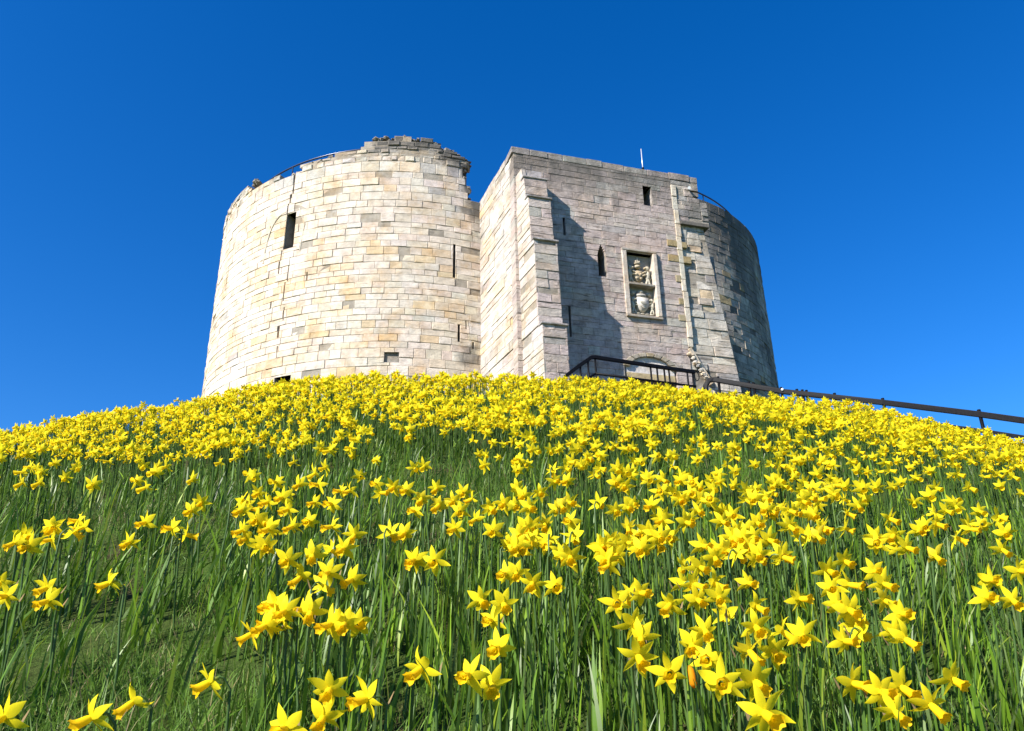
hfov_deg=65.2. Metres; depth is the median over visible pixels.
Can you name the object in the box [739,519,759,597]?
daffodil
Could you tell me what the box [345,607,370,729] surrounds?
daffodil
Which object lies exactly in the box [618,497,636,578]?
daffodil
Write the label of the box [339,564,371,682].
daffodil
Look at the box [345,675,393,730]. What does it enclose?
daffodil
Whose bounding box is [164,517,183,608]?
daffodil
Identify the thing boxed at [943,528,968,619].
daffodil
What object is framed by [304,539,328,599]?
daffodil
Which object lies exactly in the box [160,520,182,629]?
daffodil
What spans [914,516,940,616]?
daffodil
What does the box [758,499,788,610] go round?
daffodil
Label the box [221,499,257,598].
daffodil
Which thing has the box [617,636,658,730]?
daffodil
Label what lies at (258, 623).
daffodil
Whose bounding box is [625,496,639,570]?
daffodil
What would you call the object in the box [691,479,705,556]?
daffodil
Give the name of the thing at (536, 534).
daffodil
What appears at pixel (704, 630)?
daffodil
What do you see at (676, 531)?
daffodil
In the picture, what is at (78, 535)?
daffodil
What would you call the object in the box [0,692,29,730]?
daffodil
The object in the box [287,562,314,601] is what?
daffodil
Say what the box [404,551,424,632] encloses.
daffodil
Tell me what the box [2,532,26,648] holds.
daffodil
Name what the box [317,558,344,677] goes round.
daffodil
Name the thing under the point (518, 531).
daffodil
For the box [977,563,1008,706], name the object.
daffodil
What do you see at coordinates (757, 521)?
daffodil
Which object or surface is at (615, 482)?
daffodil
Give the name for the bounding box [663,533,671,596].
daffodil
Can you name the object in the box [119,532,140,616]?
daffodil
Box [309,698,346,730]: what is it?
daffodil
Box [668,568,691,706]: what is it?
daffodil
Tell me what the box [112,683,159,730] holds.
daffodil
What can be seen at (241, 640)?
daffodil
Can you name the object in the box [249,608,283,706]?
daffodil
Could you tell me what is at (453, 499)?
daffodil
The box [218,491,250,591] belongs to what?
daffodil
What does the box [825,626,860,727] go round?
daffodil
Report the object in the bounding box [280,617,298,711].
daffodil
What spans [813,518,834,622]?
daffodil
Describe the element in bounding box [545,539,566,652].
daffodil
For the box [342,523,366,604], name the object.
daffodil
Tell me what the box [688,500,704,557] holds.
daffodil
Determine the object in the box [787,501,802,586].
daffodil
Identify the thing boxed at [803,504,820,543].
daffodil
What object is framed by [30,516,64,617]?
daffodil
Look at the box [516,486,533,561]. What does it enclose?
daffodil
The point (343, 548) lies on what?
daffodil
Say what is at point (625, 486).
daffodil
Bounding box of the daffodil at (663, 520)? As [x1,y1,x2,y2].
[651,508,674,586]
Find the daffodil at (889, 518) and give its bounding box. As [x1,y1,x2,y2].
[879,507,901,600]
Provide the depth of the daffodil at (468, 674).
1.45 m
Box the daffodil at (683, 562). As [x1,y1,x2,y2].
[677,553,694,626]
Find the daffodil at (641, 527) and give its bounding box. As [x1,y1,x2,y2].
[636,519,657,611]
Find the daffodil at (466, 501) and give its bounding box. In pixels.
[463,489,485,578]
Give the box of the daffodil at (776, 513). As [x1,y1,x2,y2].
[758,504,780,590]
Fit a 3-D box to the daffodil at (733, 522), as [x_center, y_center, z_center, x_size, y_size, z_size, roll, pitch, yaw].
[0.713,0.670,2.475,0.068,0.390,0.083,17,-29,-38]
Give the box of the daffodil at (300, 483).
[292,474,308,565]
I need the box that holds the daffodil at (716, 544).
[706,538,726,614]
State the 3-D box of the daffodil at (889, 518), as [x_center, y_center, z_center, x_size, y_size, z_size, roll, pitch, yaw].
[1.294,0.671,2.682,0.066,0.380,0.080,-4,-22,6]
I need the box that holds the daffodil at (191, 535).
[150,522,198,621]
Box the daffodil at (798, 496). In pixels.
[793,495,811,542]
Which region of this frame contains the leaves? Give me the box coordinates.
[0,389,1023,730]
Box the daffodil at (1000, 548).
[988,539,1013,644]
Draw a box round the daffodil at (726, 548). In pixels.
[715,539,731,582]
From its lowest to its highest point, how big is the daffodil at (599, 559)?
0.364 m
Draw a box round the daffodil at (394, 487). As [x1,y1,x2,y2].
[386,478,402,541]
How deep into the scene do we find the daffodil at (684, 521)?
2.71 m
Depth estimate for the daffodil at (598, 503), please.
2.94 m
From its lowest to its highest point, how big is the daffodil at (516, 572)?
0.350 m
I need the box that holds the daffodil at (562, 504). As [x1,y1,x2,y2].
[556,495,567,569]
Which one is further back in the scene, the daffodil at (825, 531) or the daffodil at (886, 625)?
the daffodil at (825, 531)
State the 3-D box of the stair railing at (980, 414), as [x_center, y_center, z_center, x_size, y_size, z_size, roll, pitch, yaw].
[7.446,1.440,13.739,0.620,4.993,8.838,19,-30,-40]
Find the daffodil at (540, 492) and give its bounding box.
[532,483,548,549]
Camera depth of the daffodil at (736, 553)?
2.23 m
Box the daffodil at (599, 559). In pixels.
[594,544,628,648]
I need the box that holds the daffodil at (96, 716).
[68,694,127,730]
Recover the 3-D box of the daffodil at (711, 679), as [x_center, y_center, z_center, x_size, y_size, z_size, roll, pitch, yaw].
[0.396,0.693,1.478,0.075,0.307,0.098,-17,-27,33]
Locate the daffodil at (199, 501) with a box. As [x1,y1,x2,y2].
[192,492,211,581]
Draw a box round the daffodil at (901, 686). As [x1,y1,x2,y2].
[886,666,921,730]
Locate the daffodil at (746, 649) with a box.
[730,630,765,730]
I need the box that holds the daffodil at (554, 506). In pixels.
[547,500,564,558]
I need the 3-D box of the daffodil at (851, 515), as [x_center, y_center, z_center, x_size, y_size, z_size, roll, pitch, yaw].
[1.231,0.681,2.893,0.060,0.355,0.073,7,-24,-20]
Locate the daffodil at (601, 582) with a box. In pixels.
[594,540,613,632]
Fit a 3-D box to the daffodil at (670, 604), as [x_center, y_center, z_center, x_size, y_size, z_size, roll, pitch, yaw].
[0.381,0.679,1.844,0.085,0.314,0.070,5,-23,-15]
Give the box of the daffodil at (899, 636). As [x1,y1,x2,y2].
[882,617,922,730]
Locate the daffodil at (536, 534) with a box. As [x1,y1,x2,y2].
[528,529,539,602]
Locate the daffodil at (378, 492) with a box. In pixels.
[366,485,388,564]
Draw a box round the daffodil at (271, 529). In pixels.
[257,517,280,609]
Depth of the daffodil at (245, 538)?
2.52 m
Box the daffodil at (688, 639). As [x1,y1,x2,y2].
[679,628,706,714]
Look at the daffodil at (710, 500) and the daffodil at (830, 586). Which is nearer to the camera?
the daffodil at (830, 586)
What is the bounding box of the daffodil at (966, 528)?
[959,520,982,606]
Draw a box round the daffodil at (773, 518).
[766,507,781,577]
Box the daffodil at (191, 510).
[182,500,202,597]
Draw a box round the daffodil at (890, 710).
[873,690,911,730]
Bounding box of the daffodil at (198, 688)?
[190,663,239,730]
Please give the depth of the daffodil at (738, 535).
2.38 m
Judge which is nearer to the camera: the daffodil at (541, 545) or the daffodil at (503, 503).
the daffodil at (541, 545)
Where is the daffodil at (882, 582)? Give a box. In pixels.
[866,566,899,680]
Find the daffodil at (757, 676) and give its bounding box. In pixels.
[732,659,772,730]
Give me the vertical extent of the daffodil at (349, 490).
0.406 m
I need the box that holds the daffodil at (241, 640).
[235,620,266,729]
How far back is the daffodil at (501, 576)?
2.15 m
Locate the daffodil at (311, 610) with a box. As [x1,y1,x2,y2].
[302,592,328,721]
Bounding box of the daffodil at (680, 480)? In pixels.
[672,469,691,555]
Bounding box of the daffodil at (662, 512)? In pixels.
[650,507,674,582]
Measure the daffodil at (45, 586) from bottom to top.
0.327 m
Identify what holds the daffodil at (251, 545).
on the ground at (38, 658)
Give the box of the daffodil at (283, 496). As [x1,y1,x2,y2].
[273,487,293,589]
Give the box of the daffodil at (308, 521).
[301,510,320,600]
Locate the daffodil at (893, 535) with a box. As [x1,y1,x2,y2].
[881,525,919,636]
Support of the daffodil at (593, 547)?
on the ground at (38, 658)
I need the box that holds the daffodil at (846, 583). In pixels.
[833,569,865,698]
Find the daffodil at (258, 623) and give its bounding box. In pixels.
[255,603,291,704]
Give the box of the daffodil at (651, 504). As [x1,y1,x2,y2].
[643,495,667,560]
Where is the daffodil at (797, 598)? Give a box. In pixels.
[783,580,814,692]
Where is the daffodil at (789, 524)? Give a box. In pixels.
[776,514,799,621]
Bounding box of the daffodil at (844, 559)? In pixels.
[832,548,856,623]
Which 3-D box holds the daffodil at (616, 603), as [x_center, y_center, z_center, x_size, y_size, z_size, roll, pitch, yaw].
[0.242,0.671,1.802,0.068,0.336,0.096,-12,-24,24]
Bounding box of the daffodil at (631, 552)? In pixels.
[625,535,650,613]
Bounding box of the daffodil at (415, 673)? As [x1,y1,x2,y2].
[402,645,442,730]
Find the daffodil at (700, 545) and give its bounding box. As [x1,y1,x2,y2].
[689,533,713,625]
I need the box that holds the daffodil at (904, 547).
[893,533,919,656]
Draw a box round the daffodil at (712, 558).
[700,546,725,642]
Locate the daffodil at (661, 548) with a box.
[650,539,667,640]
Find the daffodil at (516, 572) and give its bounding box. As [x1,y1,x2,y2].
[507,560,529,669]
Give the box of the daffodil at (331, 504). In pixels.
[322,494,343,571]
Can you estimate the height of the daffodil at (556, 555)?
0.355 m
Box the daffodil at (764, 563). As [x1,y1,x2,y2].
[745,544,767,611]
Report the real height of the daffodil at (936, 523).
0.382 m
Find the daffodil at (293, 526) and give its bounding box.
[282,516,302,597]
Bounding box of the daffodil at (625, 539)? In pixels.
[616,532,632,646]
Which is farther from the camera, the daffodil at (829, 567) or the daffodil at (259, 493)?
the daffodil at (259, 493)
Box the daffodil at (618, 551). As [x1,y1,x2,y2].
[610,544,629,630]
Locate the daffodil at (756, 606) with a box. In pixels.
[739,591,769,689]
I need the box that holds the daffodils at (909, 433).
[0,369,1023,612]
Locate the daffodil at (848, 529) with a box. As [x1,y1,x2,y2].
[834,518,855,597]
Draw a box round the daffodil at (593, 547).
[587,534,614,618]
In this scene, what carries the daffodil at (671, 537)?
on the ground at (38, 658)
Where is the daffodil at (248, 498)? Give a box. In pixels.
[240,494,255,558]
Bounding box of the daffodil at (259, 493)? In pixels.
[251,484,267,564]
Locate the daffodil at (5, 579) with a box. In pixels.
[0,571,17,674]
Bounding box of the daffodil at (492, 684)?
[480,663,511,730]
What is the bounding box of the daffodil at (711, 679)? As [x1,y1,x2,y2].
[697,652,745,730]
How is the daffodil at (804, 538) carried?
on the ground at (38, 658)
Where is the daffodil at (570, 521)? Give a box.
[561,510,583,602]
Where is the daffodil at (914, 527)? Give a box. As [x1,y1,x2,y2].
[906,518,925,584]
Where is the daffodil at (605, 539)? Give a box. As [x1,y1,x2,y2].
[590,534,615,617]
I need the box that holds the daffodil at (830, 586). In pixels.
[816,571,848,663]
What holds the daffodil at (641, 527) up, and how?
on the ground at (38, 658)
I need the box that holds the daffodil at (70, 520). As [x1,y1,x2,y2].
[67,512,89,611]
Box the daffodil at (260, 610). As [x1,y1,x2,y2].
[257,592,277,703]
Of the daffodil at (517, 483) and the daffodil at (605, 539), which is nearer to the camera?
the daffodil at (605, 539)
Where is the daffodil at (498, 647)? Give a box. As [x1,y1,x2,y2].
[486,627,515,730]
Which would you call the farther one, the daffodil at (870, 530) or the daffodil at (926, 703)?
the daffodil at (870, 530)
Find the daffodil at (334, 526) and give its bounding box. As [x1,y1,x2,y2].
[320,515,342,604]
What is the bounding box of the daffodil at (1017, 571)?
[1003,557,1023,656]
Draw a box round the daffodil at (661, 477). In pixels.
[654,470,669,510]
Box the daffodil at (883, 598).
[867,587,897,677]
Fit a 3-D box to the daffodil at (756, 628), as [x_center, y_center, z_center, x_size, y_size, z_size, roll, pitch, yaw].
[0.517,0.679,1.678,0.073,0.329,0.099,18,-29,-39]
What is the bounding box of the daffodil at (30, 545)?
[17,530,44,617]
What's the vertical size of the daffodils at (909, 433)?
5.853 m
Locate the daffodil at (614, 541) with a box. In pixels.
[607,539,618,651]
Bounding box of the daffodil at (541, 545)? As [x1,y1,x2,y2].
[535,536,553,594]
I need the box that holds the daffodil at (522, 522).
[518,514,537,628]
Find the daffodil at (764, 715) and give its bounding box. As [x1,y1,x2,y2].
[736,680,794,730]
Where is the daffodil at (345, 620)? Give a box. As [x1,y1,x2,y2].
[335,606,362,730]
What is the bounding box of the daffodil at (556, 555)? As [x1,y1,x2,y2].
[552,543,565,634]
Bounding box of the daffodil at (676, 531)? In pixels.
[666,524,679,615]
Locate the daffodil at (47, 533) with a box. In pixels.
[39,519,64,600]
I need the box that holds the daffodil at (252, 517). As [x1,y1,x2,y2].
[246,507,267,596]
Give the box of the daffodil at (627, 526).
[621,515,635,607]
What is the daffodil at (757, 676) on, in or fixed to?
on the ground at (38, 658)
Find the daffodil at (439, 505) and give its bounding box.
[430,495,453,564]
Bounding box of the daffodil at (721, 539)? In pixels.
[718,535,732,639]
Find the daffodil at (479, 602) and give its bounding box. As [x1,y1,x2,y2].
[466,586,491,704]
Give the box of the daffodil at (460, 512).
[451,501,470,555]
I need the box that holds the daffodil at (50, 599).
[32,586,67,719]
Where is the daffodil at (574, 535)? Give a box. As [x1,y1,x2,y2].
[560,523,583,632]
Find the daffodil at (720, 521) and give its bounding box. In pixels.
[709,511,730,606]
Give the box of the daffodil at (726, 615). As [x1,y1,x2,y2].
[712,604,740,713]
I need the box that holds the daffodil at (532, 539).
[523,533,538,599]
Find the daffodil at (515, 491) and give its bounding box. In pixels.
[511,483,522,522]
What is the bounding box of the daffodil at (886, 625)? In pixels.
[876,613,907,729]
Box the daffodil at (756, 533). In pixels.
[746,526,762,592]
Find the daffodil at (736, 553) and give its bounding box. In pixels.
[724,541,747,652]
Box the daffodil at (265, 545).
[254,534,277,615]
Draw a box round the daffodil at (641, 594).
[628,578,652,649]
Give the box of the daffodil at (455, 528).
[444,517,464,599]
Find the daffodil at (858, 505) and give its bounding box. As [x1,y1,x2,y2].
[846,496,867,566]
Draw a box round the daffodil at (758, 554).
[747,541,770,626]
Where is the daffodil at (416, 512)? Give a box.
[406,500,424,561]
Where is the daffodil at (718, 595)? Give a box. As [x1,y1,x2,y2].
[703,583,731,718]
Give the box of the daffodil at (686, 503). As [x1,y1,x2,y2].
[678,491,688,545]
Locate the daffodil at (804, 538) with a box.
[794,522,816,632]
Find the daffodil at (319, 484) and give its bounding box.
[308,475,328,563]
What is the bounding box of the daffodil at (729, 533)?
[717,525,745,608]
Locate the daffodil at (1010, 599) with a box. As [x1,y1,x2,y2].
[995,584,1023,723]
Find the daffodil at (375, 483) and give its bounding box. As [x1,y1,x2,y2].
[369,476,384,550]
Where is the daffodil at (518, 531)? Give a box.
[508,523,528,590]
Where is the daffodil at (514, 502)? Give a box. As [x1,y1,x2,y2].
[508,497,521,562]
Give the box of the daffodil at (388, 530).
[375,519,398,633]
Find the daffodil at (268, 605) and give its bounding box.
[261,589,286,701]
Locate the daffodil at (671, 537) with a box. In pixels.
[665,526,677,582]
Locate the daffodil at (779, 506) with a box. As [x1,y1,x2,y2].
[771,503,783,538]
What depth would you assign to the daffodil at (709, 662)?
1.65 m
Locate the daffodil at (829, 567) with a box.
[812,557,840,685]
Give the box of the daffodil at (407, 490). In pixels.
[399,481,415,550]
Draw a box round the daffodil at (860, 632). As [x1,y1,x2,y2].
[843,614,873,720]
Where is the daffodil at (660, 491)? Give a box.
[649,481,669,545]
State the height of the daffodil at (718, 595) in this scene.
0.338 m
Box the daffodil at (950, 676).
[926,660,970,730]
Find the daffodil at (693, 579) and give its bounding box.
[676,568,707,711]
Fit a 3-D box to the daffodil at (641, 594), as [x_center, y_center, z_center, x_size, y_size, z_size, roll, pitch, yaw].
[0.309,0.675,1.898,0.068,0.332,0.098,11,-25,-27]
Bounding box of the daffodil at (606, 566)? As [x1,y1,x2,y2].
[598,554,629,629]
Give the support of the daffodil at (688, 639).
on the ground at (38, 658)
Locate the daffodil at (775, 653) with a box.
[757,633,790,730]
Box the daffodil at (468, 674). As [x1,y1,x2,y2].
[454,654,489,730]
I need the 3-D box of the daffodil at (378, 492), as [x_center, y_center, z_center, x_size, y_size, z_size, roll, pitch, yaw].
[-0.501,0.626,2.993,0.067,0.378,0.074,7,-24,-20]
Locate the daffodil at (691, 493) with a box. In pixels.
[683,484,696,549]
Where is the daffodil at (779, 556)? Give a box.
[767,541,795,632]
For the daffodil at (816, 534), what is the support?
on the ground at (38, 658)
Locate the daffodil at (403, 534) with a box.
[395,522,416,623]
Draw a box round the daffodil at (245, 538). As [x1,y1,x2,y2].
[235,531,255,620]
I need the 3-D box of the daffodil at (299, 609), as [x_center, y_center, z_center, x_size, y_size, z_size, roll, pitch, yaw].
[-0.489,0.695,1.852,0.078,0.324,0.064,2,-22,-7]
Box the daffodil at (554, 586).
[543,571,565,687]
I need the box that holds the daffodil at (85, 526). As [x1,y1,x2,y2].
[72,515,93,608]
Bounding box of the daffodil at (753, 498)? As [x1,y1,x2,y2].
[746,489,769,589]
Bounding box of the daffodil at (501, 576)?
[496,560,510,622]
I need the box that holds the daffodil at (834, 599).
[821,589,845,702]
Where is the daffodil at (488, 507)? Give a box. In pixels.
[478,497,498,564]
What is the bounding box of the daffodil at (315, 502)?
[306,494,321,572]
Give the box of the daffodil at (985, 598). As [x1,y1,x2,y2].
[967,583,1019,730]
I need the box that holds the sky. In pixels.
[0,0,1023,460]
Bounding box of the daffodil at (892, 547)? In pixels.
[885,542,900,600]
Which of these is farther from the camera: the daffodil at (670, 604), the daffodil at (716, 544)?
the daffodil at (716, 544)
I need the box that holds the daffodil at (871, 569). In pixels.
[860,557,882,671]
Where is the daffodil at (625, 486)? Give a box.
[618,477,634,519]
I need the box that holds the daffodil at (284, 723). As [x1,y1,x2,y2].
[269,703,306,730]
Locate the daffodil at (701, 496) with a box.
[692,489,705,582]
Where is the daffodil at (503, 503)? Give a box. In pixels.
[494,492,515,584]
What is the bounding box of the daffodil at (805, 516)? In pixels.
[801,507,814,552]
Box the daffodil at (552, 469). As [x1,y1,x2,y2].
[545,463,558,527]
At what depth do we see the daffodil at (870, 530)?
2.45 m
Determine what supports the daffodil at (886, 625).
on the ground at (38, 658)
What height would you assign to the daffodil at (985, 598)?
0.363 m
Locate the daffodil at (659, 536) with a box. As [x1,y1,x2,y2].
[647,523,670,594]
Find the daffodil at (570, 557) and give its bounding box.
[556,543,586,674]
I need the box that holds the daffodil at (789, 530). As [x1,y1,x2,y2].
[780,517,796,614]
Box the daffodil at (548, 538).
[536,527,558,630]
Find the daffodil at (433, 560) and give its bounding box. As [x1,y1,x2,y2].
[423,545,450,677]
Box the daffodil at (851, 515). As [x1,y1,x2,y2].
[837,506,856,579]
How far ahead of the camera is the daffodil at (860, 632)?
1.81 m
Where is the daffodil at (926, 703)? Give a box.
[906,682,952,730]
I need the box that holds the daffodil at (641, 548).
[627,534,660,653]
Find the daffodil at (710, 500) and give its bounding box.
[700,490,722,583]
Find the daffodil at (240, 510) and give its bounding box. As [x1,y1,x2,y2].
[231,499,251,591]
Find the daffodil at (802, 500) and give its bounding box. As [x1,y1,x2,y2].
[795,490,812,557]
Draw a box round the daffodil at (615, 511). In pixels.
[605,501,623,578]
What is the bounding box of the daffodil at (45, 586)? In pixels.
[32,574,65,700]
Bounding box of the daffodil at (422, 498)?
[412,490,432,586]
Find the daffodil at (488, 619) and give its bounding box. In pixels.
[480,605,506,677]
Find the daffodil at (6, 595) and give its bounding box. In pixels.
[0,581,24,696]
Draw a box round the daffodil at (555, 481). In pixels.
[545,472,560,526]
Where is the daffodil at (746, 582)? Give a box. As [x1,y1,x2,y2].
[735,570,758,642]
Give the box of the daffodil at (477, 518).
[468,510,490,585]
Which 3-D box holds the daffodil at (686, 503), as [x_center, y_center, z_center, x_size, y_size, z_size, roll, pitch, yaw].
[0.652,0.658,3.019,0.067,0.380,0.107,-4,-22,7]
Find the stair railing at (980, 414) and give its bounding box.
[703,376,1023,439]
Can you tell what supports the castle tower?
on the ground at (38, 658)
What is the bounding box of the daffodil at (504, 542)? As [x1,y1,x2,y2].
[500,532,510,606]
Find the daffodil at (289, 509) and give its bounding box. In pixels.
[277,498,298,560]
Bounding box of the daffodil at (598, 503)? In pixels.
[588,491,606,591]
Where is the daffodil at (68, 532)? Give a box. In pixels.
[41,520,82,598]
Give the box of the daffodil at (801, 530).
[791,526,811,581]
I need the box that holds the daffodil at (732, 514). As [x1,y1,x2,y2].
[723,505,744,582]
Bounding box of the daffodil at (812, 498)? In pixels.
[800,490,817,557]
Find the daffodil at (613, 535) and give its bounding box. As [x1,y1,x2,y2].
[602,530,619,586]
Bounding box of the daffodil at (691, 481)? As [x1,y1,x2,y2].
[687,475,699,556]
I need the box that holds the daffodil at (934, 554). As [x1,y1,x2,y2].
[927,543,946,667]
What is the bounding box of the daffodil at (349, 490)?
[342,482,363,573]
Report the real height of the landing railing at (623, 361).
1.090 m
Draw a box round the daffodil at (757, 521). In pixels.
[750,513,766,586]
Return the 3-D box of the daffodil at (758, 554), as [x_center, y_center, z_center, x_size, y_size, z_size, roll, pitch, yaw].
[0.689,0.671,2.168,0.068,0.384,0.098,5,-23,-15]
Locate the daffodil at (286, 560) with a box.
[275,546,302,650]
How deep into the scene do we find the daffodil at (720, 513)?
2.90 m
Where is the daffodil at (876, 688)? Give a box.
[861,670,900,730]
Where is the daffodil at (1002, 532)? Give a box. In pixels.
[992,520,1023,584]
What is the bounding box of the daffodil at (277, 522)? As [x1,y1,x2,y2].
[261,519,282,577]
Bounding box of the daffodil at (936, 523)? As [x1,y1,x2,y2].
[927,512,948,617]
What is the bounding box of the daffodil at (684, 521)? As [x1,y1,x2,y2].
[675,509,695,614]
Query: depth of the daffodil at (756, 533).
2.49 m
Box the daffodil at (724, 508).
[713,501,733,582]
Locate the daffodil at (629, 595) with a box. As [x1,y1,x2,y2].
[617,582,644,695]
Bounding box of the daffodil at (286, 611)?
[272,595,302,712]
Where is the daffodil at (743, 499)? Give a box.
[737,490,749,571]
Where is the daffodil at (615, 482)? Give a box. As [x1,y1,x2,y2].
[606,472,626,550]
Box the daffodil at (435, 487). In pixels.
[428,479,445,548]
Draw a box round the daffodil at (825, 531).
[811,518,831,598]
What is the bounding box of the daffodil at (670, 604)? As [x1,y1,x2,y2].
[655,591,691,722]
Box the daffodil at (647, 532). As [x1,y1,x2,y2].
[642,523,655,618]
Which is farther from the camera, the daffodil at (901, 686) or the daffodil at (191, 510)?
the daffodil at (191, 510)
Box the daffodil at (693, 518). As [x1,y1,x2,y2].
[686,510,699,588]
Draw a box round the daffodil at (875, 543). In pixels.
[862,529,890,622]
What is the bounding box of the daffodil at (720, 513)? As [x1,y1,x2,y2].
[709,503,722,538]
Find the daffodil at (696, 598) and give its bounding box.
[683,583,708,626]
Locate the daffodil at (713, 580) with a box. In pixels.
[700,567,729,677]
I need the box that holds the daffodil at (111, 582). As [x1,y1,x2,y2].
[93,570,130,713]
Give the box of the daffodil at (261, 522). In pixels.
[255,514,269,560]
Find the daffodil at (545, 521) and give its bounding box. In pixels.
[539,512,552,555]
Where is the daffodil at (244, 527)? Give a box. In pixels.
[231,519,253,605]
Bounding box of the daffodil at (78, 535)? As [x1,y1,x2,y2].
[35,522,84,630]
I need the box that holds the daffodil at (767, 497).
[757,490,773,560]
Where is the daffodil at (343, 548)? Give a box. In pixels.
[335,535,358,643]
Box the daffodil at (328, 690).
[307,669,348,730]
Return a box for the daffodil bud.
[687,665,696,730]
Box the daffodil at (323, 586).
[301,571,334,710]
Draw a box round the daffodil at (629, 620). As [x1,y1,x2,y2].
[612,606,644,730]
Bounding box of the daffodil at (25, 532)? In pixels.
[11,522,32,580]
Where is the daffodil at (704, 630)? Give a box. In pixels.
[687,612,716,730]
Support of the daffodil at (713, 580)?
on the ground at (38, 658)
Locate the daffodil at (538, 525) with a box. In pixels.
[526,514,546,556]
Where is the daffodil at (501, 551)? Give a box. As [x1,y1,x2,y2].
[498,533,510,591]
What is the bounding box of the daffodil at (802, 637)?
[785,616,821,715]
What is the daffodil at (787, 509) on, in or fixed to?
on the ground at (38, 658)
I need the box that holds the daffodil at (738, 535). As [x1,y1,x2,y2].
[728,525,758,616]
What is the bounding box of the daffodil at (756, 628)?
[740,607,771,653]
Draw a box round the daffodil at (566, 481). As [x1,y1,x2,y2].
[561,472,576,524]
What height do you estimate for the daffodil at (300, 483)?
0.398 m
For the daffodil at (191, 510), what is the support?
on the ground at (38, 658)
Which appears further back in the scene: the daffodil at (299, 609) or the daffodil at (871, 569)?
the daffodil at (871, 569)
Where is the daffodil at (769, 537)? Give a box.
[757,525,779,604]
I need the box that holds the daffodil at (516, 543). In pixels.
[509,531,531,646]
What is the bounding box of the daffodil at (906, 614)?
[883,599,922,724]
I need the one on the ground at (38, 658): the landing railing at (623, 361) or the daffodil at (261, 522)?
the daffodil at (261, 522)
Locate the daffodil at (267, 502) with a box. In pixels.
[257,494,277,570]
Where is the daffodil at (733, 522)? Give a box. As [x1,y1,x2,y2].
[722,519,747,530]
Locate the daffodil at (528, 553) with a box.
[516,540,531,615]
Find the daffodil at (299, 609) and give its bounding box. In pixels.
[290,594,320,721]
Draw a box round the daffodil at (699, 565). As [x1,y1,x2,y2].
[683,555,710,617]
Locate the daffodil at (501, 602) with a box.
[490,587,518,725]
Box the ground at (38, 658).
[0,404,1023,730]
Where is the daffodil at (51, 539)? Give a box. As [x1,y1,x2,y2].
[40,529,62,615]
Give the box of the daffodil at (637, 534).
[631,529,649,588]
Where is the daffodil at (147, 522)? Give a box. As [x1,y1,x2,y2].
[134,510,156,612]
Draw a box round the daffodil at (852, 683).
[833,665,872,730]
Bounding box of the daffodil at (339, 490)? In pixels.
[332,483,350,544]
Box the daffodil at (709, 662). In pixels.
[690,644,726,730]
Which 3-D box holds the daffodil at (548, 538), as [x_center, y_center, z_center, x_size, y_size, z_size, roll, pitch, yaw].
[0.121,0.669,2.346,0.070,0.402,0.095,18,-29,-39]
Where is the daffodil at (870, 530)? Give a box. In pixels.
[861,524,881,642]
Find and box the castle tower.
[202,135,779,409]
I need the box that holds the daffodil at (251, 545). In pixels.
[237,534,272,635]
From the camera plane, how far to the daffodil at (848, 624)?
1.84 m
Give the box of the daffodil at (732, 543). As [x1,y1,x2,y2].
[725,534,746,615]
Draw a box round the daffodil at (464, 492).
[455,482,473,529]
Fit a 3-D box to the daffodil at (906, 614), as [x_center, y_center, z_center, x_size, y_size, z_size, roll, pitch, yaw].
[0.921,0.711,1.851,0.077,0.330,0.088,3,-22,-9]
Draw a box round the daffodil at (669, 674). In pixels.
[645,651,687,730]
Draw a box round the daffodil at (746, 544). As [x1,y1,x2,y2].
[740,535,762,616]
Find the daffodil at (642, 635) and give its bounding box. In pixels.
[632,617,660,727]
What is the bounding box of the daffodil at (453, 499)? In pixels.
[444,490,463,558]
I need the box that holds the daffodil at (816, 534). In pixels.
[811,525,826,633]
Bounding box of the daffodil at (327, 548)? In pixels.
[315,539,338,575]
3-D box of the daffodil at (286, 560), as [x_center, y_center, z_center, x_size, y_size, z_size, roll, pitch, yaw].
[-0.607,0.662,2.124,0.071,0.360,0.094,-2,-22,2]
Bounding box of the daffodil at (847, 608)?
[831,590,864,669]
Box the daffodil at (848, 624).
[838,616,868,726]
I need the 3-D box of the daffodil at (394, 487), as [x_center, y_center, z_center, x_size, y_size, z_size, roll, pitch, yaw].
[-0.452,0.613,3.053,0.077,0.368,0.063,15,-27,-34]
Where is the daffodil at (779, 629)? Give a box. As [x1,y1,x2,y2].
[764,615,795,730]
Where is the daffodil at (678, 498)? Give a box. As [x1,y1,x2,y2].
[670,490,690,558]
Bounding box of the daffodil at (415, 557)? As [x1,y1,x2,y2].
[404,546,428,632]
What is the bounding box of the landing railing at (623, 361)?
[564,355,699,390]
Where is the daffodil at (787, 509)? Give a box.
[778,501,798,611]
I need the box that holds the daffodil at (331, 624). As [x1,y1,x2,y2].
[313,603,345,730]
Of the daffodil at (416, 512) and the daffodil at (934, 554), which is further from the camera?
the daffodil at (416, 512)
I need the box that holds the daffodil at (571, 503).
[560,491,580,532]
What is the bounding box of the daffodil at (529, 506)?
[518,496,537,564]
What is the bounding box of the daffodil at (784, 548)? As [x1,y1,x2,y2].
[767,541,792,623]
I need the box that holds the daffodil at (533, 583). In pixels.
[520,569,548,691]
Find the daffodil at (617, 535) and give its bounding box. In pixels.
[610,532,621,614]
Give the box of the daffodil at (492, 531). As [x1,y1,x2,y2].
[482,517,504,631]
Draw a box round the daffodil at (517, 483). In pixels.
[510,478,523,523]
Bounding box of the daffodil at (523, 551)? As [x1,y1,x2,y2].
[507,545,527,656]
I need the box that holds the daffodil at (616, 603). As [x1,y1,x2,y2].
[597,585,630,680]
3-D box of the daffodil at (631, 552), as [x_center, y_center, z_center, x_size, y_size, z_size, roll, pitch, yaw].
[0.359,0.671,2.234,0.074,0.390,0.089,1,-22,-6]

